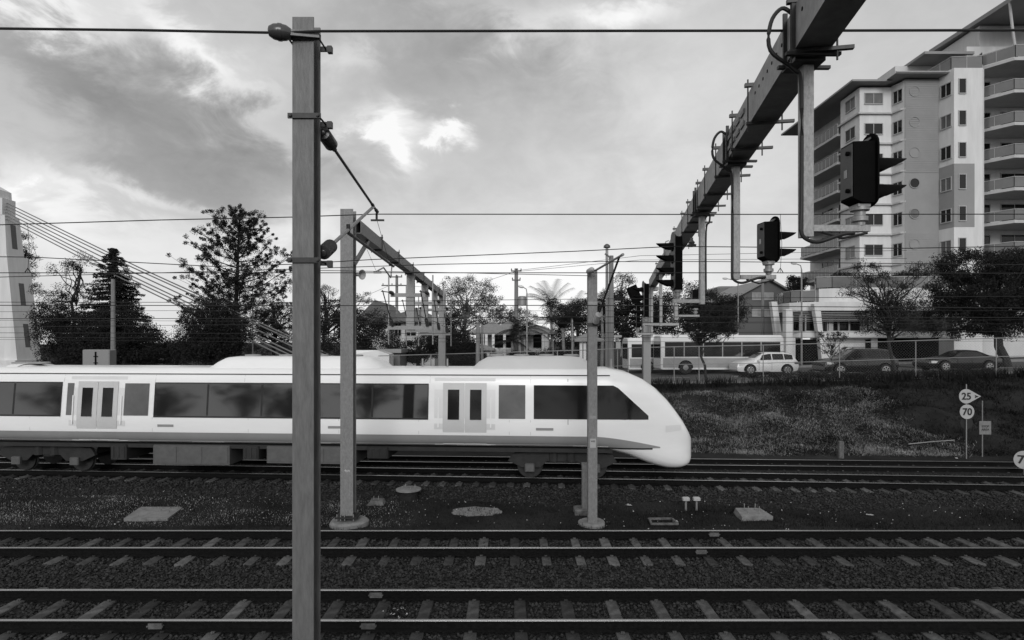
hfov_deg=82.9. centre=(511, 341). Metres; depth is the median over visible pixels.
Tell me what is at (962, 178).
window
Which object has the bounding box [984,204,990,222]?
window
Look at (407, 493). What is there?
pit cover
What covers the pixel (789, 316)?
curved terrace building
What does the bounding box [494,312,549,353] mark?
palm tree
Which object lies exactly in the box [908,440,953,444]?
fallen pipe
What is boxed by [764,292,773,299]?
window
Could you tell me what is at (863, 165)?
railway signal
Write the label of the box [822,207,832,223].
window
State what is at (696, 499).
marker post
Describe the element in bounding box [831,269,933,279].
roof plant
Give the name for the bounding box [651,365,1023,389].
weeds
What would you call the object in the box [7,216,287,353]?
bridge cable
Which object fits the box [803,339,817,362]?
doorway
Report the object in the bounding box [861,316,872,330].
window frame
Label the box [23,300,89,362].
dark tree
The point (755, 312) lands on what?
window
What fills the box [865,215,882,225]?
window
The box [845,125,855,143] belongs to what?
window
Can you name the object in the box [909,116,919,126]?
round window
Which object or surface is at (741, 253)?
power line
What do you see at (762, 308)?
telegraph pole
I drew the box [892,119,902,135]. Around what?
window
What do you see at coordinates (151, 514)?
concrete slab
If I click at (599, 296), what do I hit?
palm tree
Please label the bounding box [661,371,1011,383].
pavement
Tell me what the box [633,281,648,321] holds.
railway signal
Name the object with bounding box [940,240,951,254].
window
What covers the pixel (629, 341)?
overhead wire
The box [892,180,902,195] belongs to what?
window
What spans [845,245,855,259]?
window
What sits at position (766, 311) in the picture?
window
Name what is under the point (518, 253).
overhead wire
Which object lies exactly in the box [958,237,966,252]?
window
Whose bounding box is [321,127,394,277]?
cantilever bracket
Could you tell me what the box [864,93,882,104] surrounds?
window
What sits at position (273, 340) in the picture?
gum tree
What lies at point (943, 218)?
window
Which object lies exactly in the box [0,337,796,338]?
overhead wire
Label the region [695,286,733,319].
roofed building
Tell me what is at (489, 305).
overhead wire
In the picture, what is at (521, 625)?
railway track
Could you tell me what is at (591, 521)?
catenary mast
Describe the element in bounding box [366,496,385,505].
concrete footing
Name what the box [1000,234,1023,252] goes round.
window
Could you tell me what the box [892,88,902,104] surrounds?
window
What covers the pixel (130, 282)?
bridge cable
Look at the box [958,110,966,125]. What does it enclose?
window
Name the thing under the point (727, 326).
jacaranda
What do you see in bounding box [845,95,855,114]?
window
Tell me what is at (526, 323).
overhead wire
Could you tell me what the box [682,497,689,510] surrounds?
marker post
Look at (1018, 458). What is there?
speed sign
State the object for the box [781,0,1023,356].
apartment building
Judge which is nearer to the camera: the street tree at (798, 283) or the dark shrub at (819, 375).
the dark shrub at (819, 375)
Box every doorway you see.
[796,339,800,362]
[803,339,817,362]
[865,339,870,346]
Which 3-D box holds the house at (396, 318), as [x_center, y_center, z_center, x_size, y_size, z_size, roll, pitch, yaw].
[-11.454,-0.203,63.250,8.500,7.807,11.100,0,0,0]
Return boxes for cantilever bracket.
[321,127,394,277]
[586,253,623,323]
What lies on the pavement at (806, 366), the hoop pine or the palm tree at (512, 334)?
the palm tree at (512, 334)
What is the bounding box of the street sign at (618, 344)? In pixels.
[614,335,621,368]
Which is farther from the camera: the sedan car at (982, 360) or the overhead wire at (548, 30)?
the sedan car at (982, 360)
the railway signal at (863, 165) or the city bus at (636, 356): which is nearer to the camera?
the railway signal at (863, 165)
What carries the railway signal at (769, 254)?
hanging from the signal gantry
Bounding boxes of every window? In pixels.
[10,225,17,249]
[19,283,25,304]
[23,324,30,346]
[394,323,401,336]
[405,323,416,336]
[752,292,760,299]
[752,309,760,316]
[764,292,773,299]
[764,309,770,316]
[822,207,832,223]
[822,260,832,275]
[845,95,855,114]
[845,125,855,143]
[845,215,854,224]
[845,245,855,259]
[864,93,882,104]
[864,123,882,134]
[864,244,882,255]
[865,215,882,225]
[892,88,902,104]
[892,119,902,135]
[892,149,902,164]
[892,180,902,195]
[892,211,902,226]
[892,242,902,256]
[909,86,919,96]
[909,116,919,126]
[909,147,919,157]
[909,178,919,187]
[909,208,919,218]
[909,239,919,249]
[940,81,951,99]
[940,113,951,130]
[940,144,951,161]
[940,176,951,192]
[940,208,951,223]
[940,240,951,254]
[958,78,966,93]
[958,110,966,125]
[958,142,966,157]
[958,174,966,189]
[958,206,966,220]
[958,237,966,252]
[984,82,990,96]
[984,112,990,127]
[984,143,990,160]
[984,174,990,191]
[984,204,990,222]
[984,235,990,244]
[1000,112,1023,124]
[1000,142,1023,156]
[1000,173,1023,188]
[1000,204,1023,221]
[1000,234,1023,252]
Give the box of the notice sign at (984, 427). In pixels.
[979,401,990,456]
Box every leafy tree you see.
[541,297,618,353]
[597,287,667,352]
[653,278,751,334]
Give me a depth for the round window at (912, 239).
55.32 m
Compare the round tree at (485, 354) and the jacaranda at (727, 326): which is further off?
the round tree at (485, 354)
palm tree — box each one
[491,324,529,350]
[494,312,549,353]
[525,279,574,349]
[535,303,586,351]
[542,290,602,349]
[581,292,621,365]
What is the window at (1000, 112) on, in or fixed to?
in the apartment building at (945, 117)
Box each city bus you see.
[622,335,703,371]
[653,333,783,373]
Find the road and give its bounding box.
[630,362,1023,381]
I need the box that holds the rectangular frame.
[648,517,678,524]
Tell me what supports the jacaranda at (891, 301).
on the ground at (940, 415)
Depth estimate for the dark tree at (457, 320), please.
66.04 m
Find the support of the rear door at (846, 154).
in the railway signal at (863, 165)
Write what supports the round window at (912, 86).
in the apartment building at (945, 117)
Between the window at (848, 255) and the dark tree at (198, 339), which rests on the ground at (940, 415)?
the dark tree at (198, 339)
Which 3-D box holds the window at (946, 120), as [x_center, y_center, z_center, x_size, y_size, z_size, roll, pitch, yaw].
[40.897,-20.658,54.655,0.098,1.304,1.140,0,0,-11]
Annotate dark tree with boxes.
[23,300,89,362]
[54,301,175,364]
[136,314,219,364]
[165,291,253,364]
[321,298,403,355]
[446,307,467,365]
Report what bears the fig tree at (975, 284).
on the ground at (940, 415)
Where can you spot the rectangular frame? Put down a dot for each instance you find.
(663, 518)
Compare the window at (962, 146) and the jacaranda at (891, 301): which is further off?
the window at (962, 146)
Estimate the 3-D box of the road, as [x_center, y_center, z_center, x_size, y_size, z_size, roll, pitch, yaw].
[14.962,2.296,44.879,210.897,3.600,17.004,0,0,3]
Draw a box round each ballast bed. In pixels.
[0,461,1023,510]
[0,538,1023,639]
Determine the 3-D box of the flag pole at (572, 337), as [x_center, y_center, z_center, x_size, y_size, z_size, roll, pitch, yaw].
[5.198,0.620,50.000,0.138,4.920,0.131,0,0,0]
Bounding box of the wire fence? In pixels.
[380,337,1023,383]
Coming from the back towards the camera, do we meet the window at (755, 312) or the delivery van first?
the window at (755, 312)
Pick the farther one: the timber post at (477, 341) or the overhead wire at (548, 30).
the timber post at (477, 341)
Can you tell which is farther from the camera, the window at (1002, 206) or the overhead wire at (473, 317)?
the window at (1002, 206)
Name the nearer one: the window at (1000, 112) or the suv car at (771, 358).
the suv car at (771, 358)
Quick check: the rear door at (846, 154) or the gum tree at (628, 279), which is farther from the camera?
the gum tree at (628, 279)
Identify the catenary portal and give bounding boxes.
[329,209,451,529]
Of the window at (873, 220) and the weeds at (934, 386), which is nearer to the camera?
the weeds at (934, 386)
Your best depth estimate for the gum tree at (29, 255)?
80.21 m
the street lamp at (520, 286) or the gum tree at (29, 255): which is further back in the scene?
the gum tree at (29, 255)
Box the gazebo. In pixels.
[571,333,603,359]
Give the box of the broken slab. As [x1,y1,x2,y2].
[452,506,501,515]
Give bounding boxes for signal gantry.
[636,0,870,384]
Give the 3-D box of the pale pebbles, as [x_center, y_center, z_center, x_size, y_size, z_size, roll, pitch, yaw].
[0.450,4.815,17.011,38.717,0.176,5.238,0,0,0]
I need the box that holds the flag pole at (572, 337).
[572,320,572,353]
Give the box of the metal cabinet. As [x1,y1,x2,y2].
[83,349,115,364]
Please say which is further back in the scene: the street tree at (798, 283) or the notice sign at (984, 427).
the street tree at (798, 283)
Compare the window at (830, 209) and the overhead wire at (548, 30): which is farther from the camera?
the window at (830, 209)
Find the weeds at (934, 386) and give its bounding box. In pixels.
[657,374,1023,455]
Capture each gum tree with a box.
[21,231,41,293]
[28,250,99,324]
[242,297,324,355]
[437,273,506,332]
[463,304,539,330]
[599,273,637,356]
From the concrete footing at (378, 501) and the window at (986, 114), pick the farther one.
the window at (986, 114)
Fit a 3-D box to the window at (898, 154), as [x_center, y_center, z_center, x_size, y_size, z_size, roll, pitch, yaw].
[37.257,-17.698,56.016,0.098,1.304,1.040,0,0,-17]
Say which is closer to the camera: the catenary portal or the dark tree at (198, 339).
the catenary portal
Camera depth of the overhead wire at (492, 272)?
9.99 m
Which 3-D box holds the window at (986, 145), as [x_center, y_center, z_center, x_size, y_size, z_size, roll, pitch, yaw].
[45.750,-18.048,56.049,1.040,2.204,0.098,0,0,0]
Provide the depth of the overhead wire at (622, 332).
22.79 m
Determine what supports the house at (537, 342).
on the ground at (940, 415)
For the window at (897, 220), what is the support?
in the apartment building at (945, 117)
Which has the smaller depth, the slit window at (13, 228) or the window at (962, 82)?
the window at (962, 82)
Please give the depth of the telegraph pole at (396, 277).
61.86 m
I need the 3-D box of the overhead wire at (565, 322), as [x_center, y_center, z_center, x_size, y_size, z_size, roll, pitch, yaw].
[0.000,-0.673,20.600,52.386,0.203,0.014,0,0,0]
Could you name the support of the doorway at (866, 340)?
in the curved terrace building at (789, 316)
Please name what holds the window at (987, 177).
in the apartment building at (945, 117)
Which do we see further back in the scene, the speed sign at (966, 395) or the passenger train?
the speed sign at (966, 395)
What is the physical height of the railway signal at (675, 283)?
1.674 m
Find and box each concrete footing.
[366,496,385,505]
[733,504,772,520]
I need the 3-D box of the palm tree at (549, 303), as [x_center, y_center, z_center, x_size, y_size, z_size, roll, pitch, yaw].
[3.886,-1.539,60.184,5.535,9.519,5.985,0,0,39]
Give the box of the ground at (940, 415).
[0,341,1023,529]
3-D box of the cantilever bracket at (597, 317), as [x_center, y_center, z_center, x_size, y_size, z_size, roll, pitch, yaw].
[2.295,-1.226,14.223,0.336,1.587,1.955,0,0,-13]
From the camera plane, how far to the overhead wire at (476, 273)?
15.19 m
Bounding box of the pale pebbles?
[0,488,1012,529]
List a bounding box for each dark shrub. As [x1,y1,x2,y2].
[738,369,868,379]
[863,366,1008,376]
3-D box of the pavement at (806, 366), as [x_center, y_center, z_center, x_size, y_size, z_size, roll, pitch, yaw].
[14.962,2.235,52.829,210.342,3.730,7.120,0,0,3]
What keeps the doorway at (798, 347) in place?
in the curved terrace building at (789, 316)
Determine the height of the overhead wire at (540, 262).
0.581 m
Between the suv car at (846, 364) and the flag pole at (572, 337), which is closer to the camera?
the suv car at (846, 364)
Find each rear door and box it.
[757,223,763,257]
[840,144,852,200]
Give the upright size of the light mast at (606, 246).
10.406 m
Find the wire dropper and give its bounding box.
[778,215,782,272]
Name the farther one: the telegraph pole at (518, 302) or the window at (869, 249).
the window at (869, 249)
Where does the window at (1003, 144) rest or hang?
in the apartment building at (945, 117)
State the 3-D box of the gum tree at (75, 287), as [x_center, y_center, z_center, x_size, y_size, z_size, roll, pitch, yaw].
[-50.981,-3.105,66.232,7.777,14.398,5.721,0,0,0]
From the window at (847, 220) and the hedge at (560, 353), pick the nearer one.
the hedge at (560, 353)
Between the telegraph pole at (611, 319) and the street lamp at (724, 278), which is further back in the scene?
the street lamp at (724, 278)
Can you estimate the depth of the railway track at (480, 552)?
12.63 m
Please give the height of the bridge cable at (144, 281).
17.807 m
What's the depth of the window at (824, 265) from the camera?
65.96 m
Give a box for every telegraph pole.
[381,275,404,313]
[511,268,525,351]
[605,253,613,367]
[761,279,763,334]
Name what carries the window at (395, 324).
in the house at (396, 318)
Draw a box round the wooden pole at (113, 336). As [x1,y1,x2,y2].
[110,279,115,349]
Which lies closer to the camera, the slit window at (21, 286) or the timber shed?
the timber shed
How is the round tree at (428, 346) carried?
on the ground at (940, 415)
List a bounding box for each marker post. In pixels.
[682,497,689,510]
[692,497,700,509]
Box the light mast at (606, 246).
[603,244,620,365]
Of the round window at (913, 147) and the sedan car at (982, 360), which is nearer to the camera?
the sedan car at (982, 360)
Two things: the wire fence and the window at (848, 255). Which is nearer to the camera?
the wire fence
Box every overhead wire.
[0,27,1023,33]
[0,214,1023,224]
[0,246,1023,266]
[0,272,1023,273]
[0,305,1006,307]
[0,316,1023,318]
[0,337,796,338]
[0,339,824,341]
[7,261,1023,276]
[8,310,1023,311]
[16,320,933,323]
[45,320,957,326]
[101,296,1023,302]
[204,331,1023,333]
[321,270,587,275]
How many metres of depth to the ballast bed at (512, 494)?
18.05 m
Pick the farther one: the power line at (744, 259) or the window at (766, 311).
the window at (766, 311)
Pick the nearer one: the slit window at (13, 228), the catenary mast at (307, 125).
the catenary mast at (307, 125)
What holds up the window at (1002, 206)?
in the apartment building at (945, 117)
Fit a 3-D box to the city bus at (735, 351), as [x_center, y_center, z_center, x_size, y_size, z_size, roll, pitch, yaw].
[16.421,0.920,46.483,9.630,3.299,2.535,0,0,0]
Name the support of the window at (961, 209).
in the apartment building at (945, 117)
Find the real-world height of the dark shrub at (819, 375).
1.033 m
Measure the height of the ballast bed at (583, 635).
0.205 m
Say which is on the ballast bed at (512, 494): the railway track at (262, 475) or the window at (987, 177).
the railway track at (262, 475)
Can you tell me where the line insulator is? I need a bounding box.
[687,238,696,246]
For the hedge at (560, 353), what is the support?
on the ground at (940, 415)
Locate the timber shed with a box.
[378,349,408,365]
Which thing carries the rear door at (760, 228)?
in the railway signal at (769, 254)
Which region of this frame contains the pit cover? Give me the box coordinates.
[396,484,420,501]
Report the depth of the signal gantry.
7.63 m
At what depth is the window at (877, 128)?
56.67 m
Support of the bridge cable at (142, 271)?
attached to the bridge tower
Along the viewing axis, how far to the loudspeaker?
15.36 m
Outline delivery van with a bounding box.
[356,350,393,365]
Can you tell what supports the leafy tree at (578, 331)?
on the ground at (940, 415)
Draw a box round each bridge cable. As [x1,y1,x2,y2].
[6,206,322,353]
[6,209,291,346]
[6,212,291,352]
[6,219,280,354]
[7,203,332,355]
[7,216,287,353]
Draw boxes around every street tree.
[785,275,798,302]
[790,276,808,301]
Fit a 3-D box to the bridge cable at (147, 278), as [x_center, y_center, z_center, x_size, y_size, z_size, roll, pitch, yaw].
[-39.291,-7.553,59.250,53.442,18.169,0.130,0,0,27]
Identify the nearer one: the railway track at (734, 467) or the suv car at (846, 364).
the railway track at (734, 467)
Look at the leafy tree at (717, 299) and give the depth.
63.14 m
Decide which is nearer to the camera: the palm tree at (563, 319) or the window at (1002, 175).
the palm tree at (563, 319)
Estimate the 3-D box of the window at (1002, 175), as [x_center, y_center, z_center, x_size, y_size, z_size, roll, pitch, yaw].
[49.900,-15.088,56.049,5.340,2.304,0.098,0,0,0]
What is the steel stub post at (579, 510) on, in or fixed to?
on the ground at (940, 415)
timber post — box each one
[476,322,479,363]
[481,325,483,359]
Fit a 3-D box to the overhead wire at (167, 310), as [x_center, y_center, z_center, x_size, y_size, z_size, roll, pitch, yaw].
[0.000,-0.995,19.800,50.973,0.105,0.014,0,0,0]
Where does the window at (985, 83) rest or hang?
in the apartment building at (945, 117)
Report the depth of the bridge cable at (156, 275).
57.91 m
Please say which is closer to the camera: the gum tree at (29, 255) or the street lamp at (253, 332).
the street lamp at (253, 332)
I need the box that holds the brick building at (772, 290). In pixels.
[703,279,789,334]
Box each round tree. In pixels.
[394,330,449,365]
[436,328,485,365]
[467,353,489,365]
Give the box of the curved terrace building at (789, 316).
[769,276,960,363]
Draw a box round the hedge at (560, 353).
[507,347,586,358]
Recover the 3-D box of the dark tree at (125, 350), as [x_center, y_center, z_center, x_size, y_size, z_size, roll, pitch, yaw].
[-38.444,-0.019,56.946,11.053,8.026,7.170,0,0,0]
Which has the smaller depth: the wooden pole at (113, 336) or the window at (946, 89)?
the wooden pole at (113, 336)
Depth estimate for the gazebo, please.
49.60 m
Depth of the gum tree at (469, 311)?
91.40 m
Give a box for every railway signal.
[626,284,641,331]
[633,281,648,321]
[656,232,682,298]
[690,287,708,313]
[757,216,795,274]
[840,133,906,224]
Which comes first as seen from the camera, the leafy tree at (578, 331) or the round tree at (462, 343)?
the round tree at (462, 343)
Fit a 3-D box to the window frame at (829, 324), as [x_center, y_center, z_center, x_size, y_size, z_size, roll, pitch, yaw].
[27.953,-1.536,50.525,1.004,1.397,0.150,0,0,0]
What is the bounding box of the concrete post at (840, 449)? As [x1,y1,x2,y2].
[838,441,843,457]
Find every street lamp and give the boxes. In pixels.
[252,293,258,353]
[518,285,527,353]
[722,277,738,334]
[791,263,802,365]
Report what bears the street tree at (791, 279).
on the ground at (940, 415)
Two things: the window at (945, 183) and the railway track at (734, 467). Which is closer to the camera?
the railway track at (734, 467)
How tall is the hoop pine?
17.699 m
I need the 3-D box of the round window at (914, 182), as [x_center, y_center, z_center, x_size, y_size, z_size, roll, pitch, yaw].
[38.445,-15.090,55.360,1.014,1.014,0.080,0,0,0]
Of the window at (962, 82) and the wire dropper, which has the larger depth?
the window at (962, 82)
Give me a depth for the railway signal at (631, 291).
33.47 m
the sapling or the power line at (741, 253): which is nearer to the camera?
the sapling
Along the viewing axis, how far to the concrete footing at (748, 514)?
15.69 m
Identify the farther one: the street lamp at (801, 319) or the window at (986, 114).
the window at (986, 114)
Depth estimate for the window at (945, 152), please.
54.63 m
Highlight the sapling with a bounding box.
[813,330,849,376]
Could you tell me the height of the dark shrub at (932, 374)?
1.073 m
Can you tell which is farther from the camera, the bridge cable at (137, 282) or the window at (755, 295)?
the window at (755, 295)
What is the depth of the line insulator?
12.55 m
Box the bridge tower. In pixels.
[0,187,41,364]
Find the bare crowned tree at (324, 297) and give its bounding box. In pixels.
[321,285,375,353]
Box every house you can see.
[360,300,447,365]
[469,321,557,355]
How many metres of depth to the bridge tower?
70.77 m
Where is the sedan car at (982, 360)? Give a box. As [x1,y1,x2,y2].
[912,350,1001,370]
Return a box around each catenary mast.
[268,17,332,639]
[578,271,604,528]
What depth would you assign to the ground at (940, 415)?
18.13 m
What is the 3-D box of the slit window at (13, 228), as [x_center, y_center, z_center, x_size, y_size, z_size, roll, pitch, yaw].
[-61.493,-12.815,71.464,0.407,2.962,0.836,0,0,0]
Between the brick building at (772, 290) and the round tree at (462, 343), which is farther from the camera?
the brick building at (772, 290)
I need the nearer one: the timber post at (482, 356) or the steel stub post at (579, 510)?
the steel stub post at (579, 510)
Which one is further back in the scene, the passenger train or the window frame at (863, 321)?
the window frame at (863, 321)
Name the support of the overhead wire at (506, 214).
attached to the cantilever bracket at (329, 246)
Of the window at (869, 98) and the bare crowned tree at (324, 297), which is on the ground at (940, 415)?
the bare crowned tree at (324, 297)
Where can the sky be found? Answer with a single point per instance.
(95, 125)
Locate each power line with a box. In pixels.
[524,250,906,269]
[526,258,906,270]
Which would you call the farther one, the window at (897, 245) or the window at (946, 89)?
the window at (897, 245)
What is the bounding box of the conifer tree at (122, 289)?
[46,248,170,364]
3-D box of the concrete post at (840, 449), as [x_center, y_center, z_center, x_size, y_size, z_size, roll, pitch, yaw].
[13.656,4.505,24.075,0.199,0.709,0.150,0,0,0]
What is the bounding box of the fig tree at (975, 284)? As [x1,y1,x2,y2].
[911,245,1023,366]
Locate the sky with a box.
[0,0,1004,343]
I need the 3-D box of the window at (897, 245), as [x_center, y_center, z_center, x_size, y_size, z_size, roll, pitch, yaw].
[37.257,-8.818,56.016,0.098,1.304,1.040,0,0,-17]
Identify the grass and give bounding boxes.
[0,492,1023,529]
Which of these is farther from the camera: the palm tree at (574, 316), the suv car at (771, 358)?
the palm tree at (574, 316)
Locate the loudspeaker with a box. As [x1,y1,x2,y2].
[355,270,365,279]
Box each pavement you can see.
[623,358,1023,372]
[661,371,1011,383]
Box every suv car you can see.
[729,351,798,373]
[812,347,898,373]
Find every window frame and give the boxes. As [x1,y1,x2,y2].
[827,315,838,330]
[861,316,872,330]
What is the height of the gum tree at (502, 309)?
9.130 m
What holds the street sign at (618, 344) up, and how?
on the road
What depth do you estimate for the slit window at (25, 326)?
71.77 m
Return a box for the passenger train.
[0,354,690,477]
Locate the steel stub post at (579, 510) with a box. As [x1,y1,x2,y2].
[573,462,586,515]
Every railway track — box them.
[0,453,1022,472]
[0,462,1023,495]
[0,530,1023,566]
[0,587,1023,639]
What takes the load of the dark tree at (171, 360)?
on the ground at (940, 415)
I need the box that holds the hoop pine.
[166,203,291,355]
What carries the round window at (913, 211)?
in the apartment building at (945, 117)
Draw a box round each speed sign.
[959,384,980,458]
[1013,451,1023,474]
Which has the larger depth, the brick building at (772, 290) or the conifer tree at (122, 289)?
the brick building at (772, 290)
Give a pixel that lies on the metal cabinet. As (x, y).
(99, 356)
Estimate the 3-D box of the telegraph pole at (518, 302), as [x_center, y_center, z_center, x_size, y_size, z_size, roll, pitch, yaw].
[0.701,-1.825,54.635,1.530,10.112,0.839,0,0,43]
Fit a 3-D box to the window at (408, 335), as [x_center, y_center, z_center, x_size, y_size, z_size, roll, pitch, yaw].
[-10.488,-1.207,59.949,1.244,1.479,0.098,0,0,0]
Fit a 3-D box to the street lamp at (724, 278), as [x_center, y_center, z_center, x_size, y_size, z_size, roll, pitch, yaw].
[22.634,-2.053,60.000,1.701,9.105,0.257,0,0,0]
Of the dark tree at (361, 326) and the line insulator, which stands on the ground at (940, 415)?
the dark tree at (361, 326)
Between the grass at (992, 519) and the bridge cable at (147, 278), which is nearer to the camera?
the grass at (992, 519)
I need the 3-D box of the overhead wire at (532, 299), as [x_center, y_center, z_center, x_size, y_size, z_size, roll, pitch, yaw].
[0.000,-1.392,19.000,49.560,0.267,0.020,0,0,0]
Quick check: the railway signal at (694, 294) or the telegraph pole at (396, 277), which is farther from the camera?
the telegraph pole at (396, 277)
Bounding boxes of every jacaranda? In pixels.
[670,303,744,378]
[835,257,943,371]
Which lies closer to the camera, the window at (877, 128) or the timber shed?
the timber shed

